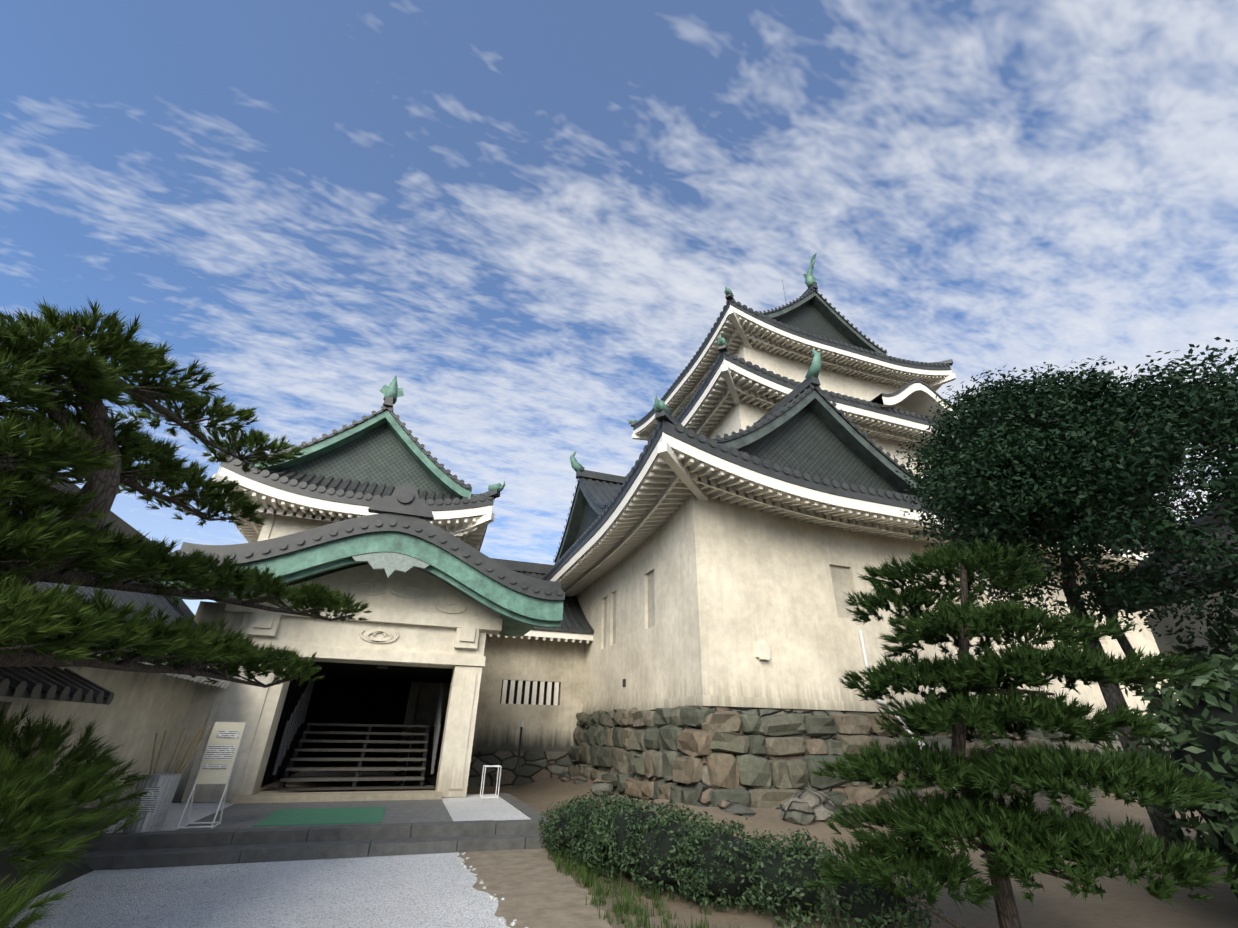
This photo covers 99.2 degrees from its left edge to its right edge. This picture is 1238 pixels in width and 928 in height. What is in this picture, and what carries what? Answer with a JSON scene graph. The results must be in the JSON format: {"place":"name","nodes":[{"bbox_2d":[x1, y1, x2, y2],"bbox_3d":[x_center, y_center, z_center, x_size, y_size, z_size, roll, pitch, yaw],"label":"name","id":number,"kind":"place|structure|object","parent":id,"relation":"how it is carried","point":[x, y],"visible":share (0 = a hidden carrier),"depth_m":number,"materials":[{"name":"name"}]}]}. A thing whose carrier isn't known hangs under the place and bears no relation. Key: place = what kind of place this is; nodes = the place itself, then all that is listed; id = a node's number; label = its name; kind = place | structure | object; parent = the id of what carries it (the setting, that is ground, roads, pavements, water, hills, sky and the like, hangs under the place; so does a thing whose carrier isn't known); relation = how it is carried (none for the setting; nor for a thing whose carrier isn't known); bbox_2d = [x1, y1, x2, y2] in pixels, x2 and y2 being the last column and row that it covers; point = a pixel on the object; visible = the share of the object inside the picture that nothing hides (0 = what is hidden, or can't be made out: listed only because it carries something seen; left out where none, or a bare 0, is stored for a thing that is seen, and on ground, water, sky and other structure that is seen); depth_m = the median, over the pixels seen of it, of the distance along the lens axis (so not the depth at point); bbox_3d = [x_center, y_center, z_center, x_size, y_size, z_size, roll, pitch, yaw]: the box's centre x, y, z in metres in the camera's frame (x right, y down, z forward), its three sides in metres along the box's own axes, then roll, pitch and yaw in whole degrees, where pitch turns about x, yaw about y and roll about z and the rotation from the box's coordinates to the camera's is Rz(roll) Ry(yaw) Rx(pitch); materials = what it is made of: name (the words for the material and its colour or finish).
{"place":"outdoors","nodes":[
{"label":"outdoors","id":0,"kind":"place"},
{"bbox_2d":[0,296,371,687],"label":"pine","id":1,"kind":"object","parent":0,"point":[50,619],"depth_m":4.57,"materials":[{"name":"green plant"}]},
{"bbox_2d":[9,852,510,927],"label":"gravel path","id":2,"kind":"structure","parent":0,"point":[435,888],"depth_m":5.67,"materials":[{"name":"grey gravel"}]},
{"bbox_2d":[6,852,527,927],"bbox_3d":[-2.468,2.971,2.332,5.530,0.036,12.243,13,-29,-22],"label":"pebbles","id":3,"kind":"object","parent":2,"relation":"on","point":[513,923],"visible":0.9,"depth_m":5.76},
{"bbox_2d":[92,794,530,833],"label":"platform gravel","id":4,"kind":"structure","parent":0,"point":[472,807],"depth_m":9.67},
{"bbox_2d":[123,723,209,833],"bbox_3d":[-6.588,4.543,7.702,0.654,1.372,0.508,10,-28,-17],"label":"umbrella stand","id":5,"kind":"object","parent":4,"relation":"on","point":[163,787],"visible":0.83,"depth_m":7.47,"materials":[{"name":"metal"}]},
{"bbox_2d":[181,564,502,801],"bbox_3d":[-6.023,4.856,12.424,6.100,5.120,0.860,10,-28,-17],"label":"entrance porch","id":6,"kind":"object","parent":4,"relation":"on","point":[416,617],"visible":0.83,"depth_m":12.46,"materials":[{"name":"paint"}]},
{"bbox_2d":[161,532,563,636],"bbox_3d":[-6.204,3.591,14.374,8.300,1.863,5.370,10,-28,-17],"label":"barge","id":7,"kind":"object","parent":6,"relation":"attached to","point":[521,614],"visible":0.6,"depth_m":12.61},
{"bbox_2d":[172,513,564,600],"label":"kara tiles","id":8,"kind":"object","parent":7,"relation":"on","point":[457,548],"visible":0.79,"depth_m":12.52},
{"bbox_2d":[368,483,433,520],"bbox_3d":[-5.278,0.866,13.006,1.500,0.820,0.300,10,-28,-17],"label":"ridge-end tile","id":9,"kind":"object","parent":8,"relation":"on","point":[403,499],"visible":0.98,"depth_m":12.86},
{"bbox_2d":[352,552,429,577],"bbox_3d":[-5.307,2.326,12.272,1.900,0.670,0.120,10,-28,-17],"label":"gable pendant","id":10,"kind":"object","parent":7,"relation":"attached to","point":[390,563],"visible":0.58,"depth_m":12.23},
{"bbox_2d":[212,466,494,550],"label":"roof eaves","id":11,"kind":"object","parent":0,"point":[277,501],"visible":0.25,"depth_m":16.45,"materials":[{"name":"white paint"}]},
{"bbox_2d":[217,447,499,518],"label":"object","id":12,"kind":"object","parent":11,"relation":"on","point":[341,490],"visible":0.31,"depth_m":16.66,"materials":[{"name":"grey tile"}]},
{"bbox_2d":[217,435,504,491],"bbox_3d":[-9.678,2.129,21.096,8.622,0.415,9.978,10,-28,-17],"label":"roof ornament","id":13,"kind":"object","parent":12,"relation":"on","point":[499,486],"visible":0.35,"depth_m":18.17,"materials":[{"name":"green metal"}]},
{"bbox_2d":[279,424,452,495],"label":"gable wall","id":14,"kind":"structure","parent":12,"relation":"on","point":[380,455],"depth_m":18.01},
{"bbox_2d":[255,410,471,498],"bbox_3d":[-8.216,-0.515,17.997,6.500,2.920,0.470,10,-28,-17],"label":"bargeboard","id":15,"kind":"object","parent":14,"relation":"attached to","point":[428,465],"visible":0.94,"depth_m":18.11,"materials":[{"name":"green metal"}]},
{"bbox_2d":[267,396,471,518],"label":"roof tiles","id":16,"kind":"object","parent":15,"relation":"on","point":[388,404],"visible":0.1,"depth_m":18.20,"materials":[{"name":"grey tile"}]},
{"bbox_2d":[379,375,403,403],"bbox_3d":[-8.114,-2.699,18.929,0.726,1.084,0.448,-4,-27,9],"label":"finial","id":17,"kind":"object","parent":16,"relation":"on","point":[393,390],"visible":0.92,"depth_m":18.81,"materials":[{"name":"green metal"}]},
{"bbox_2d":[438,683,450,766],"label":"porch sides","id":18,"kind":"object","parent":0,"point":[444,723],"depth_m":17.91,"materials":[{"name":"beige paint"}]},
{"bbox_2d":[457,848,611,927],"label":"earth path","id":19,"kind":"structure","parent":0,"point":[534,888],"depth_m":6.07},
{"bbox_2d":[575,501,598,541],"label":"gable wall","id":20,"kind":"structure","parent":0,"point":[590,515],"depth_m":21.78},
{"bbox_2d":[555,482,605,562],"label":"gable","id":21,"kind":"structure","parent":20,"relation":"attached to","point":[578,508],"depth_m":22.43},
{"bbox_2d":[0,0,1237,614],"label":"sky","id":22,"kind":"structure","parent":0,"point":[532,217],"materials":[{"name":"blue"}]},
{"bbox_2d":[3,776,1237,927],"bbox_3d":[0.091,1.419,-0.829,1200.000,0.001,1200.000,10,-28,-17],"label":"ground","id":23,"kind":"structure","parent":0,"point":[1122,904],"depth_m":5.83,"materials":[{"name":"brown soil"}]},
{"bbox_2d":[0,808,128,911],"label":"mossy bank wall","id":24,"kind":"structure","parent":23,"relation":"on","point":[69,875],"depth_m":6.13,"materials":[{"name":"green plant"}]},
{"bbox_2d":[0,699,153,927],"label":"pine","id":25,"kind":"object","parent":23,"relation":"on","point":[34,793],"visible":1,"depth_m":3.47,"materials":[{"name":"green plant"}]},
{"bbox_2d":[0,601,244,830],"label":"wall","id":26,"kind":"structure","parent":23,"relation":"on","point":[138,713],"depth_m":9.01,"materials":[{"name":"paint"}]},
{"bbox_2d":[0,667,113,704],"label":"tiled roof","id":27,"kind":"structure","parent":26,"relation":"attached to","point":[53,683],"depth_m":5.88,"materials":[{"name":"tile"}]},
{"bbox_2d":[0,455,223,665],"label":"roof wall","id":28,"kind":"structure","parent":26,"relation":"attached to","point":[181,607],"depth_m":9.11,"materials":[{"name":"tile"}]},
{"bbox_2d":[97,650,229,687],"bbox_3d":[-5.719,1.030,4.231,0.634,0.434,18.150,10,-28,-17],"label":"roof eave","id":29,"kind":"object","parent":26,"relation":"attached to","point":[219,683],"depth_m":9.55,"materials":[{"name":"white wood"}]},
{"bbox_2d":[77,793,554,869],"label":"steps","id":30,"kind":"structure","parent":23,"relation":"on","point":[409,827],"depth_m":7.76,"materials":[{"name":"stone"}]},
{"bbox_2d":[176,722,246,829],"bbox_3d":[-6.214,4.759,8.129,0.444,1.395,0.444,10,-28,-17],"label":"notice board","id":31,"kind":"object","parent":30,"relation":"on","point":[220,754],"visible":1,"depth_m":8.13,"materials":[{"name":"white paint"}]},
{"bbox_2d":[253,807,384,826],"bbox_3d":[-4.963,5.977,8.963,1.800,0.012,1.950,10,-28,-17],"label":"door mat","id":32,"kind":"object","parent":30,"relation":"on","point":[310,816],"depth_m":8.80,"materials":[{"name":"green carpet"}]},
{"bbox_2d":[480,765,501,798],"bbox_3d":[-2.870,7.104,11.784,0.362,0.630,0.364,10,-28,-17],"label":"sign stand","id":33,"kind":"object","parent":30,"relation":"on","point":[485,766],"visible":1,"depth_m":11.77,"materials":[{"name":"white paint"}]},
{"bbox_2d":[229,790,441,803],"bbox_3d":[-5.799,7.126,11.024,3.950,0.410,0.650,10,-28,-17],"label":"threshold","id":34,"kind":"object","parent":23,"relation":"on","point":[336,796],"visible":0.21,"depth_m":10.87,"materials":[{"name":"beige stone"}]},
{"bbox_2d":[257,514,444,790],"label":"building wall","id":35,"kind":"structure","parent":23,"relation":"on","point":[275,526],"depth_m":16.76,"materials":[{"name":"white paint"}]},
{"bbox_2d":[261,661,452,790],"bbox_3d":[-7.674,8.110,16.643,4.380,3.100,10.100,10,-28,-17],"label":"entrance opening","id":36,"kind":"object","parent":23,"relation":"on","point":[345,717],"visible":0.73,"depth_m":15.83,"materials":[{"name":"black"}]},
{"bbox_2d":[393,751,573,786],"bbox_3d":[-4.260,10.305,17.859,6.200,1.000,0.550,10,-28,-17],"label":"stone base","id":37,"kind":"object","parent":23,"relation":"on","point":[537,766],"visible":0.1,"depth_m":17.84,"materials":[{"name":"stone"}]},
{"bbox_2d":[399,634,585,751],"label":"corridor wall","id":38,"kind":"structure","parent":23,"relation":"on","point":[537,686],"depth_m":19.16,"materials":[{"name":"beige paint"}]},
{"bbox_2d":[514,720,523,768],"bbox_3d":[-3.075,8.701,16.378,0.222,1.350,0.222,0,-27,3],"label":"post","id":39,"kind":"object","parent":23,"relation":"on","point":[518,766],"visible":1,"depth_m":16.32,"materials":[{"name":"black metal"}]},
{"bbox_2d":[27,860,1069,927],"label":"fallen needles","id":40,"kind":"object","parent":23,"relation":"on","point":[311,898],"visible":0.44,"depth_m":5.59,"materials":[{"name":"brown plant"}]},
{"bbox_2d":[545,842,739,927],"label":"grass tufts","id":41,"kind":"object","parent":23,"relation":"on","point":[618,909],"visible":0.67,"depth_m":5.72,"materials":[{"name":"green plant"}]},
{"bbox_2d":[538,791,943,927],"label":"shrubs","id":42,"kind":"object","parent":23,"relation":"on","point":[695,887],"depth_m":5.67,"materials":[{"name":"green plant"}]},
{"bbox_2d":[558,770,926,827],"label":"rocks","id":43,"kind":"object","parent":23,"relation":"on","point":[806,807],"visible":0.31,"depth_m":10.46,"materials":[{"name":"stone"}]},
{"bbox_2d":[574,706,1170,806],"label":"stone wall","id":44,"kind":"structure","parent":23,"relation":"on","point":[703,787],"depth_m":12.13,"materials":[{"name":"grey stone"}]},
{"bbox_2d":[568,705,1125,808],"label":"tower boulders","id":45,"kind":"object","parent":44,"relation":"attached to","point":[603,740],"visible":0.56,"depth_m":11.98,"materials":[{"name":"grey stone"}]},
{"bbox_2d":[576,454,1179,718],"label":"tower walls","id":46,"kind":"structure","parent":44,"relation":"on","point":[692,600],"depth_m":14.03,"materials":[{"name":"white paint"}]},
{"bbox_2d":[491,558,593,633],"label":"corridor tiles","id":47,"kind":"object","parent":46,"relation":"attached to","point":[574,619],"visible":0.25,"depth_m":22.09,"materials":[{"name":"grey tile"}]},
{"bbox_2d":[489,630,592,642],"bbox_3d":[-3.686,6.225,19.696,6.400,0.704,1.005,10,-28,-17],"label":"roof eave","id":48,"kind":"object","parent":47,"relation":"attached to","point":[565,636],"visible":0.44,"depth_m":19.61,"materials":[{"name":"white paint"}]},
{"bbox_2d":[553,470,626,561],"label":"chidori tiles","id":49,"kind":"object","parent":46,"relation":"on","point":[600,489],"visible":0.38,"depth_m":22.03,"materials":[{"name":"grey tile"}]},
{"bbox_2d":[570,349,820,471],"bbox_3d":[2.190,-1.556,19.341,10.842,1.045,0.638,-21,-34,36],"label":"roof ornament","id":50,"kind":"object","parent":49,"relation":"on","point":[814,369],"visible":0.88,"depth_m":16.10,"materials":[{"name":"green metal"}]},
{"bbox_2d":[754,643,770,659],"bbox_3d":[3.469,4.529,12.726,0.400,0.370,0.140,10,-28,-17],"label":"wall lamp","id":51,"kind":"object","parent":46,"relation":"attached to","point":[762,651],"visible":0.93,"depth_m":12.71,"materials":[{"name":"paint"}]},
{"bbox_2d":[625,343,955,476],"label":"tower roof tiles","id":52,"kind":"object","parent":46,"relation":"on","point":[725,354],"visible":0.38,"depth_m":20.01,"materials":[{"name":"grey tile"}]},
{"bbox_2d":[717,334,727,347],"bbox_3d":[1.045,-1.050,25.614,0.511,0.415,16.192,10,-28,-17],"label":"roof finial","id":53,"kind":"object","parent":52,"relation":"on","point":[721,341],"visible":0.4,"depth_m":18.82,"materials":[{"name":"green metal"}]},
{"bbox_2d":[630,293,950,429],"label":"tower roof tiles","id":54,"kind":"object","parent":52,"relation":"on","point":[730,299],"visible":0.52,"depth_m":25.05,"materials":[{"name":"grey tile"}]},
{"bbox_2d":[628,286,733,423],"bbox_3d":[2.885,-5.176,28.468,0.548,0.415,12.181,10,-28,-17],"label":"tower roof ornament","id":55,"kind":"object","parent":54,"relation":"on","point":[727,291],"visible":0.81,"depth_m":23.41,"materials":[{"name":"green metal"}]},
{"bbox_2d":[632,305,951,440],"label":"roof eaves","id":56,"kind":"object","parent":54,"relation":"attached to","point":[736,331],"visible":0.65,"depth_m":25.05,"materials":[{"name":"white paint"}]},
{"bbox_2d":[639,359,952,431],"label":"tower roof tiles","id":57,"kind":"object","parent":54,"relation":"on","point":[950,361],"visible":0.02,"depth_m":27.32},
{"bbox_2d":[759,282,887,353],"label":"tower gable tiles","id":58,"kind":"object","parent":54,"relation":"on","point":[811,288],"visible":0.06,"depth_m":28.31,"materials":[{"name":"grey tile"}]},
{"bbox_2d":[782,253,816,300],"bbox_3d":[9.204,-8.903,32.535,1.014,2.032,9.450,10,-28,-17],"label":"roof finial","id":59,"kind":"object","parent":58,"relation":"on","point":[810,278],"visible":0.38,"depth_m":29.05,"materials":[{"name":"green metal"}]},
{"bbox_2d":[765,291,886,354],"bbox_3d":[10.454,-7.733,27.973,8.300,3.420,0.520,10,-28,-17],"label":"bargeboard","id":60,"kind":"object","parent":58,"relation":"attached to","point":[833,317],"visible":0.81,"depth_m":28.29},
{"bbox_2d":[871,380,954,410],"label":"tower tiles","id":61,"kind":"object","parent":52,"relation":"on","point":[878,399],"visible":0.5,"depth_m":21.41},
{"bbox_2d":[713,376,925,480],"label":"chidori tiles","id":62,"kind":"object","parent":46,"relation":"on","point":[803,389],"visible":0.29,"depth_m":15.90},
{"bbox_2d":[549,432,1148,596],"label":"roof eaves","id":63,"kind":"object","parent":46,"relation":"attached to","point":[673,479],"visible":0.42,"depth_m":14.15,"materials":[{"name":"white paint"}]},
{"bbox_2d":[541,409,1163,580],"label":"roof edge tiles","id":64,"kind":"object","parent":46,"relation":"on","point":[668,424],"visible":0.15,"depth_m":13.67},
{"bbox_2d":[858,630,954,788],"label":"tower pipes","id":65,"kind":"object","parent":46,"relation":"attached to","point":[864,652],"visible":0.4,"depth_m":13.59,"materials":[{"name":"white metal"}]},
{"bbox_2d":[803,533,1237,927],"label":"pine","id":66,"kind":"object","parent":23,"relation":"on","point":[1079,838],"depth_m":4.56,"materials":[{"name":"green plant"}]},
{"bbox_2d":[893,337,1237,882],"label":"tree","id":67,"kind":"object","parent":23,"relation":"on","point":[971,509],"depth_m":7.44,"materials":[{"name":"green plant"}]},
{"bbox_2d":[1105,612,1237,898],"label":"shrub","id":68,"kind":"object","parent":23,"relation":"on","point":[1184,695],"depth_m":5.54,"materials":[{"name":"green plant"}]},
{"bbox_2d":[1146,588,1237,699],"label":"building wall","id":69,"kind":"structure","parent":23,"relation":"on","point":[1160,628],"depth_m":8.41,"materials":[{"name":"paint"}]},
{"bbox_2d":[1104,498,1237,612],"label":"building roof","id":70,"kind":"structure","parent":69,"relation":"on","point":[1199,521],"depth_m":8.37,"materials":[{"name":"tile"}]},
{"bbox_2d":[653,395,670,414],"bbox_3d":[-2.654,3.165,21.941,0.537,0.415,22.008,10,-28,-17],"label":"roof finial","id":71,"kind":"object","parent":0,"point":[659,405],"visible":0.48,"depth_m":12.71,"materials":[{"name":"green metal"}]},
{"bbox_2d":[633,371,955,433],"bbox_3d":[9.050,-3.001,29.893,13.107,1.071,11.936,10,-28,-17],"label":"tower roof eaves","id":72,"kind":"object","parent":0,"point":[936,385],"visible":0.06,"depth_m":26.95,"materials":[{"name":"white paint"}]},
{"bbox_2d":[777,302,854,345],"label":"gable wall","id":73,"kind":"structure","parent":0,"point":[809,317],"depth_m":28.16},
{"bbox_2d":[742,406,900,492],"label":"gable wall","id":74,"kind":"structure","parent":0,"point":[805,439],"depth_m":15.61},
{"bbox_2d":[720,389,927,494],"bbox_3d":[5.822,-0.862,15.568,7.300,2.970,0.470,10,-28,-17],"label":"bargeboard","id":75,"kind":"object","parent":74,"relation":"attached to","point":[833,421],"visible":0.88,"depth_m":15.83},
{"bbox_2d":[706,371,937,477],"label":"tower walls","id":76,"kind":"structure","parent":0,"point":[742,415],"depth_m":20.44,"materials":[{"name":"beige paint"}]},
{"bbox_2d":[681,359,949,450],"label":"roof eaves","id":77,"kind":"object","parent":76,"relation":"attached to","point":[730,387],"visible":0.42,"depth_m":20.07,"materials":[{"name":"white paint"}]},
{"bbox_2d":[735,323,910,400],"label":"tower walls","id":78,"kind":"structure","parent":0,"point":[796,370],"depth_m":25.14,"materials":[{"name":"beige paint"}]},
{"bbox_2d":[516,775,1200,843],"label":"ground","id":79,"kind":"structure","parent":0,"point":[555,790],"depth_m":12.25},
{"bbox_2d":[866,383,954,432],"bbox_3d":[12.201,-2.350,22.121,4.600,1.630,1.460,10,-28,-17],"label":"curved gable","id":80,"kind":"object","parent":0,"point":[914,397],"visible":0.35,"depth_m":21.91,"materials":[{"name":"white paint"}]},
{"bbox_2d":[1081,505,1156,539],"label":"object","id":81,"kind":"object","parent":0,"point":[1121,518],"depth_m":19.75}
]}

